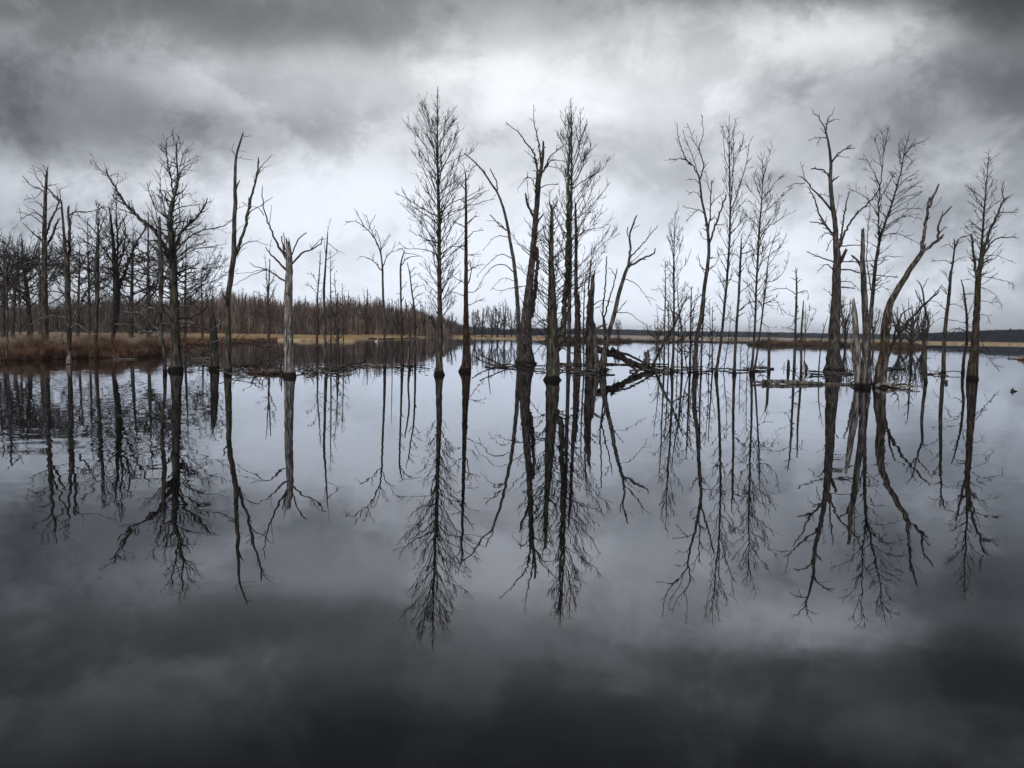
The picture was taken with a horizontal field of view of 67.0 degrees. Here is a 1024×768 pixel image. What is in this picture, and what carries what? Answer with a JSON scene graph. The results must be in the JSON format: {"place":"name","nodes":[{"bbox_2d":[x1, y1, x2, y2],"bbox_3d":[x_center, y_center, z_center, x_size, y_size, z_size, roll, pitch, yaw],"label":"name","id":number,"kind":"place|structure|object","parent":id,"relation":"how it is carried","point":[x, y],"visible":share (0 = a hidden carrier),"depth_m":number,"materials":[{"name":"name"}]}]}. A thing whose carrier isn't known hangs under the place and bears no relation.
{"place":"outdoors","nodes":[
{"label":"outdoors","id":0,"kind":"place"},
{"bbox_2d":[0,331,544,343],"bbox_3d":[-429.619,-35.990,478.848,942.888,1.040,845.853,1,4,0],"label":"bank","id":1,"kind":"structure","parent":0,"point":[294,339],"depth_m":285.30,"materials":[{"name":"brown plant"}]},
{"bbox_2d":[0,223,35,300],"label":"oak tree","id":2,"kind":"object","parent":1,"relation":"on","point":[2,287],"visible":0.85,"depth_m":111.60,"materials":[{"name":"brown plant"}]},
{"bbox_2d":[0,249,53,339],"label":"oak tree","id":3,"kind":"object","parent":1,"relation":"on","point":[3,323],"visible":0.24,"depth_m":119.47,"materials":[{"name":"brown plant"}]},
{"bbox_2d":[0,241,54,334],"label":"oak tree","id":4,"kind":"object","parent":1,"relation":"on","point":[20,326],"visible":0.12,"depth_m":149.49,"materials":[{"name":"brown plant"}]},
{"bbox_2d":[0,163,60,343],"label":"oak tree","id":5,"kind":"object","parent":1,"relation":"on","point":[44,275],"visible":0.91,"depth_m":73.81,"materials":[{"name":"brown plant"}]},
{"bbox_2d":[0,232,61,338],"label":"oak tree","id":6,"kind":"object","parent":1,"relation":"on","point":[13,304],"visible":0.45,"depth_m":117.51,"materials":[{"name":"brown plant"}]},
{"bbox_2d":[0,232,72,336],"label":"oak tree","id":7,"kind":"object","parent":1,"relation":"on","point":[28,305],"visible":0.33,"depth_m":123.37,"materials":[{"name":"brown plant"}]},
{"bbox_2d":[0,232,88,338],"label":"oak tree","id":8,"kind":"object","parent":1,"relation":"on","point":[39,284],"visible":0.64,"depth_m":114.96,"materials":[{"name":"brown plant"}]},
{"bbox_2d":[35,242,121,337],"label":"oak tree","id":9,"kind":"object","parent":1,"relation":"on","point":[78,292],"visible":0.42,"depth_m":136.74,"materials":[{"name":"brown plant"}]},
{"bbox_2d":[0,332,165,359],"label":"reeds","id":10,"kind":"object","parent":1,"relation":"on","point":[108,348],"visible":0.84,"depth_m":71.34,"materials":[{"name":"plant"}]},
{"bbox_2d":[33,218,134,336],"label":"oak tree","id":11,"kind":"object","parent":1,"relation":"on","point":[89,313],"visible":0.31,"depth_m":144.03,"materials":[{"name":"brown plant"}]},
{"bbox_2d":[0,327,168,352],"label":"reeds","id":12,"kind":"object","parent":1,"relation":"on","point":[78,340],"visible":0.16,"depth_m":72.29,"materials":[{"name":"brown plant"}]},
{"bbox_2d":[0,293,169,333],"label":"winter wood","id":13,"kind":"object","parent":1,"relation":"on","point":[55,324],"visible":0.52,"depth_m":259.50,"materials":[{"name":"plant"}]},
{"bbox_2d":[0,331,170,343],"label":"tall grass","id":14,"kind":"structure","parent":1,"relation":"on","point":[56,335],"depth_m":133.90,"materials":[{"name":"plant"}]},
{"bbox_2d":[76,229,186,338],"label":"oak tree","id":15,"kind":"object","parent":1,"relation":"on","point":[131,300],"visible":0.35,"depth_m":139.27,"materials":[{"name":"brown plant"}]},
{"bbox_2d":[79,207,206,338],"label":"oak tree","id":16,"kind":"object","parent":1,"relation":"on","point":[148,298],"visible":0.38,"depth_m":130.97,"materials":[{"name":"brown plant"}]},
{"bbox_2d":[140,247,229,337],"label":"oak tree","id":17,"kind":"object","parent":1,"relation":"on","point":[185,291],"visible":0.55,"depth_m":136.89,"materials":[{"name":"brown plant"}]},
{"bbox_2d":[179,293,196,332],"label":"bushy tree","id":18,"kind":"object","parent":1,"relation":"on","point":[188,312],"visible":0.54,"depth_m":308.05,"materials":[{"name":"brown plant"}]},
{"bbox_2d":[182,266,222,337],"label":"oak tree","id":19,"kind":"object","parent":1,"relation":"on","point":[201,309],"visible":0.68,"depth_m":149.47,"materials":[{"name":"brown plant"}]},
{"bbox_2d":[155,335,277,349],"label":"shrub thicket","id":20,"kind":"object","parent":1,"relation":"on","point":[186,341],"visible":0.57,"depth_m":131.92,"materials":[{"name":"plant"}]},
{"bbox_2d":[232,289,250,333],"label":"bushy tree","id":21,"kind":"object","parent":1,"relation":"on","point":[242,313],"visible":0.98,"depth_m":305.84,"materials":[{"name":"brown plant"}]},
{"bbox_2d":[248,291,263,333],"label":"bushy tree","id":22,"kind":"object","parent":1,"relation":"on","point":[255,311],"visible":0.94,"depth_m":308.39,"materials":[{"name":"brown plant"}]},
{"bbox_2d":[170,333,354,339],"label":"tall grass","id":23,"kind":"structure","parent":1,"relation":"on","point":[298,336],"depth_m":201.99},
{"bbox_2d":[293,295,310,334],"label":"bushy tree","id":24,"kind":"object","parent":1,"relation":"on","point":[302,316],"visible":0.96,"depth_m":305.97,"materials":[{"name":"brown plant"}]},
{"bbox_2d":[163,288,449,337],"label":"winter wood","id":25,"kind":"object","parent":1,"relation":"on","point":[308,326],"visible":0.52,"depth_m":333.44,"materials":[{"name":"plant"}]},
{"bbox_2d":[310,291,326,334],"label":"bare tree","id":26,"kind":"object","parent":1,"relation":"on","point":[321,320],"visible":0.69,"depth_m":319.10,"materials":[{"name":"brown plant"}]},
{"bbox_2d":[338,290,352,335],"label":"bushy tree","id":27,"kind":"object","parent":1,"relation":"on","point":[346,309],"visible":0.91,"depth_m":307.52,"materials":[{"name":"brown plant"}]},
{"bbox_2d":[355,289,376,334],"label":"bare tree","id":28,"kind":"object","parent":1,"relation":"on","point":[365,318],"visible":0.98,"depth_m":328.69,"materials":[{"name":"brown plant"}]},
{"bbox_2d":[369,297,387,334],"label":"bushy tree","id":29,"kind":"object","parent":1,"relation":"on","point":[378,313],"visible":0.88,"depth_m":306.11,"materials":[{"name":"brown plant"}]},
{"bbox_2d":[388,298,405,335],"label":"bare tree","id":30,"kind":"object","parent":1,"relation":"on","point":[396,317],"visible":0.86,"depth_m":328.42,"materials":[{"name":"brown plant"}]},
{"bbox_2d":[346,333,544,337],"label":"tall grass","id":31,"kind":"structure","parent":1,"relation":"on","point":[379,335],"depth_m":329.39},
{"bbox_2d":[449,320,476,335],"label":"winter wood","id":32,"kind":"object","parent":1,"relation":"on","point":[457,329],"visible":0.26,"depth_m":424.11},
{"bbox_2d":[475,307,487,336],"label":"bare tree","id":33,"kind":"object","parent":1,"relation":"on","point":[482,321],"visible":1,"depth_m":338.69,"materials":[{"name":"brown plant"}]},
{"bbox_2d":[489,305,506,336],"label":"bare tree","id":34,"kind":"object","parent":1,"relation":"on","point":[498,322],"visible":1,"depth_m":336.89,"materials":[{"name":"brown plant"}]},
{"bbox_2d":[462,325,560,335],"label":"winter wood","id":35,"kind":"object","parent":1,"relation":"on","point":[508,332],"visible":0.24,"depth_m":570.63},
{"bbox_2d":[0,338,1023,767],"bbox_3d":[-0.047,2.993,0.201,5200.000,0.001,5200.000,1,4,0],"label":"water","id":36,"kind":"structure","parent":0,"point":[418,566],"depth_m":10.08,"materials":[{"name":"liquid"}]},
{"bbox_2d":[0,255,20,361],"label":"oak tree","id":37,"kind":"object","parent":36,"relation":"on","point":[6,293],"visible":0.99,"depth_m":61.21,"materials":[{"name":"brown plant"}]},
{"bbox_2d":[29,185,112,363],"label":"oak tree","id":38,"kind":"object","parent":36,"relation":"on","point":[67,275],"visible":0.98,"depth_m":58.84,"materials":[{"name":"brown plant"}]},
{"bbox_2d":[73,203,122,357],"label":"oak tree","id":39,"kind":"object","parent":36,"relation":"on","point":[97,267],"visible":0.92,"depth_m":71.38,"materials":[{"name":"brown plant"}]},
{"bbox_2d":[91,191,150,339],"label":"oak tree","id":40,"kind":"object","parent":36,"relation":"on","point":[117,284],"visible":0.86,"depth_m":74.06,"materials":[{"name":"brown plant"}]},
{"bbox_2d":[118,180,167,373],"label":"oak tree","id":41,"kind":"object","parent":36,"relation":"on","point":[160,269],"visible":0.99,"depth_m":49.07,"materials":[{"name":"brown plant"}]},
{"bbox_2d":[89,130,237,370],"bbox_3d":[-23.233,-8.823,51.712,10.206,16.898,7.717,1,4,0],"label":"oak tree","id":42,"kind":"object","parent":36,"relation":"in","point":[169,252],"visible":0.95,"depth_m":51.93,"materials":[{"name":"brown plant"}]},
{"bbox_2d":[202,305,219,369],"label":"dead tree","id":43,"kind":"object","parent":36,"relation":"in","point":[214,361],"visible":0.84,"depth_m":54.15,"materials":[{"name":"wood"}]},
{"bbox_2d":[210,132,272,373],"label":"dead tree","id":44,"kind":"object","parent":36,"relation":"in","point":[235,248],"visible":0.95,"depth_m":50.35,"materials":[{"name":"wood"}]},
{"bbox_2d":[231,327,283,354],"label":"fallen log","id":45,"kind":"object","parent":36,"relation":"on","point":[252,343],"visible":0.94,"depth_m":86.71,"materials":[{"name":"brown wood"}]},
{"bbox_2d":[243,256,275,347],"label":"dead tree","id":46,"kind":"object","parent":36,"relation":"on","point":[268,287],"visible":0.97,"depth_m":117.18,"materials":[{"name":"wood"}]},
{"bbox_2d":[223,186,322,376],"bbox_3d":[-15.035,-6.178,48.207,6.792,12.329,1.969,1,4,0],"label":"dead tree","id":47,"kind":"object","parent":36,"relation":"on","point":[289,368],"visible":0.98,"depth_m":48.11,"materials":[{"name":"wood"}]},
{"bbox_2d":[306,251,322,348],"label":"dead tree","id":48,"kind":"object","parent":36,"relation":"on","point":[317,305],"visible":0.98,"depth_m":115.35,"materials":[{"name":"wood"}]},
{"bbox_2d":[325,249,337,362],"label":"young tree","id":49,"kind":"object","parent":36,"relation":"on","point":[330,317],"visible":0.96,"depth_m":67.87,"materials":[{"name":"brown plant"}]},
{"bbox_2d":[323,219,343,370],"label":"dead tree","id":50,"kind":"object","parent":36,"relation":"in","point":[324,334],"visible":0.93,"depth_m":54.10,"materials":[{"name":"wood"}]},
{"bbox_2d":[344,208,398,369],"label":"bare tree","id":51,"kind":"object","parent":36,"relation":"in","point":[384,331],"visible":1,"depth_m":57.41,"materials":[{"name":"brown plant"}]},
{"bbox_2d":[405,299,410,369],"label":"dead tree","id":52,"kind":"object","parent":36,"relation":"in","point":[408,360],"visible":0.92,"depth_m":58.67,"materials":[{"name":"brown wood"}]},
{"bbox_2d":[397,249,423,366],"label":"dead tree","id":53,"kind":"object","parent":36,"relation":"in","point":[402,356],"visible":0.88,"depth_m":62.14,"materials":[{"name":"wood"}]},
{"bbox_2d":[407,263,422,366],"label":"dead tree","id":54,"kind":"object","parent":36,"relation":"in","point":[415,326],"visible":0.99,"depth_m":63.48,"materials":[{"name":"brown plant"}]},
{"bbox_2d":[395,87,485,374],"bbox_3d":[-4.899,-9.961,51.595,5.490,19.798,5.050,-2,5,-40],"label":"bare tree","id":55,"kind":"object","parent":36,"relation":"in","point":[439,306],"visible":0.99,"depth_m":51.83,"materials":[{"name":"brown plant"}]},
{"bbox_2d":[449,159,494,371],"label":"dead tree","id":56,"kind":"object","parent":36,"relation":"in","point":[465,366],"visible":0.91,"depth_m":56.70,"materials":[{"name":"wood"}]},
{"bbox_2d":[464,153,520,356],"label":"dead tree","id":57,"kind":"object","parent":36,"relation":"in","point":[518,320],"visible":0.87,"depth_m":76.71,"materials":[{"name":"wood"}]},
{"bbox_2d":[493,104,566,364],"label":"dead tree","id":58,"kind":"object","parent":36,"relation":"in","point":[525,350],"visible":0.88,"depth_m":71.27,"materials":[{"name":"wood"}]},
{"bbox_2d":[202,360,897,382],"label":"floating litter","id":59,"kind":"object","parent":36,"relation":"on","point":[653,372],"visible":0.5,"depth_m":59.75,"materials":[{"name":"brown plant"}]},
{"bbox_2d":[516,134,607,380],"bbox_3d":[2.666,-8.125,48.430,5.117,16.775,5.284,-1,4,-26],"label":"bare tree","id":60,"kind":"object","parent":36,"relation":"on","point":[554,343],"visible":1,"depth_m":48.33,"materials":[{"name":"brown plant"}]},
{"bbox_2d":[537,100,617,368],"bbox_3d":[5.302,-11.808,62.117,6.856,22.298,5.742,1,4,0],"label":"bare tree","id":61,"kind":"object","parent":36,"relation":"in","point":[569,300],"visible":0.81,"depth_m":62.30,"materials":[{"name":"brown plant"}]},
{"bbox_2d":[563,201,591,366],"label":"dead tree","id":62,"kind":"object","parent":36,"relation":"in","point":[577,316],"visible":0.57,"depth_m":68.53,"materials":[{"name":"wood"}]},
{"bbox_2d":[574,264,600,369],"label":"young tree","id":63,"kind":"object","parent":36,"relation":"in","point":[583,303],"visible":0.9,"depth_m":59.58,"materials":[{"name":"brown plant"}]},
{"bbox_2d":[585,258,613,371],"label":"dead tree","id":64,"kind":"object","parent":36,"relation":"in","point":[590,317],"visible":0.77,"depth_m":60.20,"materials":[{"name":"wood"}]},
{"bbox_2d":[592,324,606,371],"bbox_3d":[6.813,-2.770,60.259,1.202,3.862,0.494,1,4,0],"label":"stump","id":65,"kind":"object","parent":36,"relation":"on","point":[595,354],"visible":0.93,"depth_m":60.12,"materials":[{"name":"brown wood"}]},
{"bbox_2d":[597,345,658,370],"bbox_3d":[9.460,-1.846,61.924,6.441,2.626,1.317,0,4,-7],"label":"fallen log","id":66,"kind":"object","parent":36,"relation":"on","point":[614,353],"visible":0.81,"depth_m":61.65,"materials":[{"name":"brown wood"}]},
{"bbox_2d":[599,215,657,371],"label":"dead tree","id":67,"kind":"object","parent":36,"relation":"in","point":[603,360],"visible":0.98,"depth_m":60.15,"materials":[{"name":"wood"}]},
{"bbox_2d":[652,261,672,371],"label":"bare tree","id":68,"kind":"object","parent":36,"relation":"in","point":[664,310],"visible":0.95,"depth_m":61.19,"materials":[{"name":"brown plant"}]},
{"bbox_2d":[662,202,690,372],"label":"bare tree","id":69,"kind":"object","parent":36,"relation":"in","point":[673,249],"visible":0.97,"depth_m":60.56,"materials":[{"name":"brown plant"}]},
{"bbox_2d":[665,283,697,375],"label":"bare tree","id":70,"kind":"object","parent":36,"relation":"in","point":[681,330],"visible":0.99,"depth_m":56.23,"materials":[{"name":"brown plant"}]},
{"bbox_2d":[675,283,701,373],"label":"bare tree","id":71,"kind":"object","parent":36,"relation":"in","point":[691,315],"visible":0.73,"depth_m":58.65,"materials":[{"name":"brown plant"}]},
{"bbox_2d":[664,115,726,374],"bbox_3d":[13.403,-10.092,57.571,4.731,19.727,2.422,0,4,-11],"label":"bare tree","id":72,"kind":"object","parent":36,"relation":"in","point":[697,335],"visible":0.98,"depth_m":57.47,"materials":[{"name":"brown plant"}]},
{"bbox_2d":[696,295,715,374],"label":"young tree","id":73,"kind":"object","parent":36,"relation":"in","point":[702,334],"visible":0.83,"depth_m":58.63,"materials":[{"name":"brown plant"}]},
{"bbox_2d":[713,114,755,374],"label":"bare tree","id":74,"kind":"object","parent":36,"relation":"in","point":[730,207],"visible":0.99,"depth_m":57.50,"materials":[{"name":"brown plant"}]},
{"bbox_2d":[717,222,773,374],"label":"bare tree","id":75,"kind":"object","parent":36,"relation":"in","point":[734,372],"visible":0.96,"depth_m":59.35,"materials":[{"name":"brown plant"}]},
{"bbox_2d":[739,140,795,373],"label":"bare tree","id":76,"kind":"object","parent":36,"relation":"in","point":[758,244],"visible":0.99,"depth_m":60.02,"materials":[{"name":"brown plant"}]},
{"bbox_2d":[754,228,789,373],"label":"bare tree","id":77,"kind":"object","parent":36,"relation":"in","point":[755,362],"visible":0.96,"depth_m":60.76,"materials":[{"name":"brown plant"}]},
{"bbox_2d":[769,268,808,370],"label":"bare tree","id":78,"kind":"object","parent":36,"relation":"in","point":[795,336],"visible":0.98,"depth_m":67.08,"materials":[{"name":"brown plant"}]},
{"bbox_2d":[799,300,814,379],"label":"dead tree","id":79,"kind":"object","parent":36,"relation":"in","point":[801,357],"visible":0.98,"depth_m":53.87,"materials":[{"name":"wood"}]},
{"bbox_2d":[753,370,873,384],"bbox_3d":[18.956,-0.305,48.725,7.543,1.154,0.444,1,4,0],"label":"floating log","id":80,"kind":"object","parent":36,"relation":"on","point":[772,381],"visible":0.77,"depth_m":48.58,"materials":[{"name":"brown wood"}]},
{"bbox_2d":[787,110,898,371],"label":"dead tree","id":81,"kind":"object","parent":36,"relation":"in","point":[833,358],"visible":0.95,"depth_m":67.11,"materials":[{"name":"wood"}]},
{"bbox_2d":[848,299,861,386],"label":"dead tree","id":82,"kind":"object","parent":36,"relation":"in","point":[856,358],"visible":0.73,"depth_m":46.35,"materials":[{"name":"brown wood"}]},
{"bbox_2d":[851,228,878,387],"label":"dead tree","id":83,"kind":"object","parent":36,"relation":"in","point":[866,372],"visible":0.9,"depth_m":45.58,"materials":[{"name":"wood"}]},
{"bbox_2d":[868,307,881,343],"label":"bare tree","id":84,"kind":"object","parent":36,"relation":"on","point":[875,322],"visible":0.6,"depth_m":256.57,"materials":[{"name":"brown plant"}]},
{"bbox_2d":[847,125,928,381],"bbox_3d":[25.314,-8.323,51.229,5.340,17.433,4.295,1,4,0],"label":"bare tree","id":85,"kind":"object","parent":36,"relation":"in","point":[874,278],"visible":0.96,"depth_m":51.34,"materials":[{"name":"brown plant"}]},
{"bbox_2d":[875,368,920,387],"bbox_3d":[23.039,-0.464,46.489,2.538,1.617,0.832,1,-21,5],"label":"drift stick","id":86,"kind":"object","parent":36,"relation":"on","point":[889,384],"visible":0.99,"depth_m":46.16,"materials":[{"name":"brown wood"}]},
{"bbox_2d":[891,309,913,341],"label":"bushy tree","id":87,"kind":"object","parent":36,"relation":"on","point":[900,338],"visible":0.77,"depth_m":239.51,"materials":[{"name":"brown plant"}]},
{"bbox_2d":[891,298,929,342],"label":"bushy tree","id":88,"kind":"object","parent":36,"relation":"on","point":[917,330],"visible":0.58,"depth_m":250.83,"materials":[{"name":"brown plant"}]},
{"bbox_2d":[872,184,951,387],"bbox_3d":[24.079,-5.622,46.121,4.436,12.710,2.312,0,4,-17],"label":"dead tree","id":89,"kind":"object","parent":36,"relation":"in","point":[881,366],"visible":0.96,"depth_m":46.14,"materials":[{"name":"wood"}]},
{"bbox_2d":[914,306,933,344],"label":"bushy tree","id":90,"kind":"object","parent":36,"relation":"on","point":[922,336],"visible":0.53,"depth_m":256.19,"materials":[{"name":"brown plant"}]},
{"bbox_2d":[915,279,949,382],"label":"dead tree","id":91,"kind":"object","parent":36,"relation":"in","point":[925,380],"visible":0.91,"depth_m":52.42,"materials":[{"name":"wood"}]},
{"bbox_2d":[930,231,976,372],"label":"dead tree","id":92,"kind":"object","parent":36,"relation":"in","point":[943,350],"visible":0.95,"depth_m":65.27,"materials":[{"name":"wood"}]},
{"bbox_2d":[947,279,973,372],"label":"dead tree","id":93,"kind":"object","parent":36,"relation":"in","point":[966,341],"visible":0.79,"depth_m":68.48,"materials":[{"name":"wood"}]},
{"bbox_2d":[958,151,1018,379],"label":"bare tree","id":94,"kind":"object","parent":36,"relation":"in","point":[972,360],"visible":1,"depth_m":57.65,"materials":[{"name":"dark twig bark"},{"name":"grey bark"},{"name":"brown bark"}]},
{"bbox_2d":[0,0,1023,333],"label":"sky","id":95,"kind":"structure","parent":0,"point":[325,89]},
{"bbox_2d":[536,334,849,341],"bbox_3d":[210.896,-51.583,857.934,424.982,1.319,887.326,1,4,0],"label":"marsh","id":96,"kind":"structure","parent":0,"point":[676,337],"depth_m":548.90,"materials":[{"name":"plant"}]},
{"bbox_2d":[747,344,841,345],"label":"island","id":97,"kind":"structure","parent":0,"point":[789,345],"depth_m":251.43,"materials":[{"name":"plant"}]},
{"bbox_2d":[749,337,842,345],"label":"shrub thicket","id":98,"kind":"object","parent":97,"relation":"on","point":[777,342],"visible":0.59,"depth_m":254.55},
{"bbox_2d":[793,338,1023,344],"bbox_3d":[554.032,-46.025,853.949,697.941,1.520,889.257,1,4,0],"label":"shore","id":99,"kind":"structure","parent":0,"point":[969,343],"depth_m":458.56,"materials":[{"name":"brown plant"}]},
{"bbox_2d":[566,328,918,339],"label":"forest","id":100,"kind":"object","parent":99,"relation":"on","point":[725,334],"visible":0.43,"depth_m":1098.22,"materials":[{"name":"plant"}]},
{"bbox_2d":[917,328,1023,341],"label":"forest","id":101,"kind":"object","parent":99,"relation":"on","point":[1009,335],"visible":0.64,"depth_m":638.36,"materials":[{"name":"plant"}]},
{"bbox_2d":[893,347,941,348],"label":"island","id":102,"kind":"structure","parent":0,"point":[909,348],"depth_m":224.15,"materials":[{"name":"soil"}]},
{"bbox_2d":[893,340,930,347],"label":"shrub thicket","id":103,"kind":"object","parent":102,"relation":"on","point":[902,344],"visible":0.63,"depth_m":224.60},
{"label":"island","id":104,"kind":"structure","parent":0,"visible":0},
{"bbox_2d":[545,335,634,341],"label":"shrub thicket","id":105,"kind":"object","parent":104,"relation":"on","point":[615,339],"visible":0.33,"depth_m":274.70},
{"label":"island","id":106,"kind":"structure","parent":0,"visible":0},
{"bbox_2d":[840,299,851,345],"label":"bushy tree","id":107,"kind":"object","parent":106,"relation":"on","point":[845,331],"visible":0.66,"depth_m":258.80,"materials":[{"name":"brown plant"}]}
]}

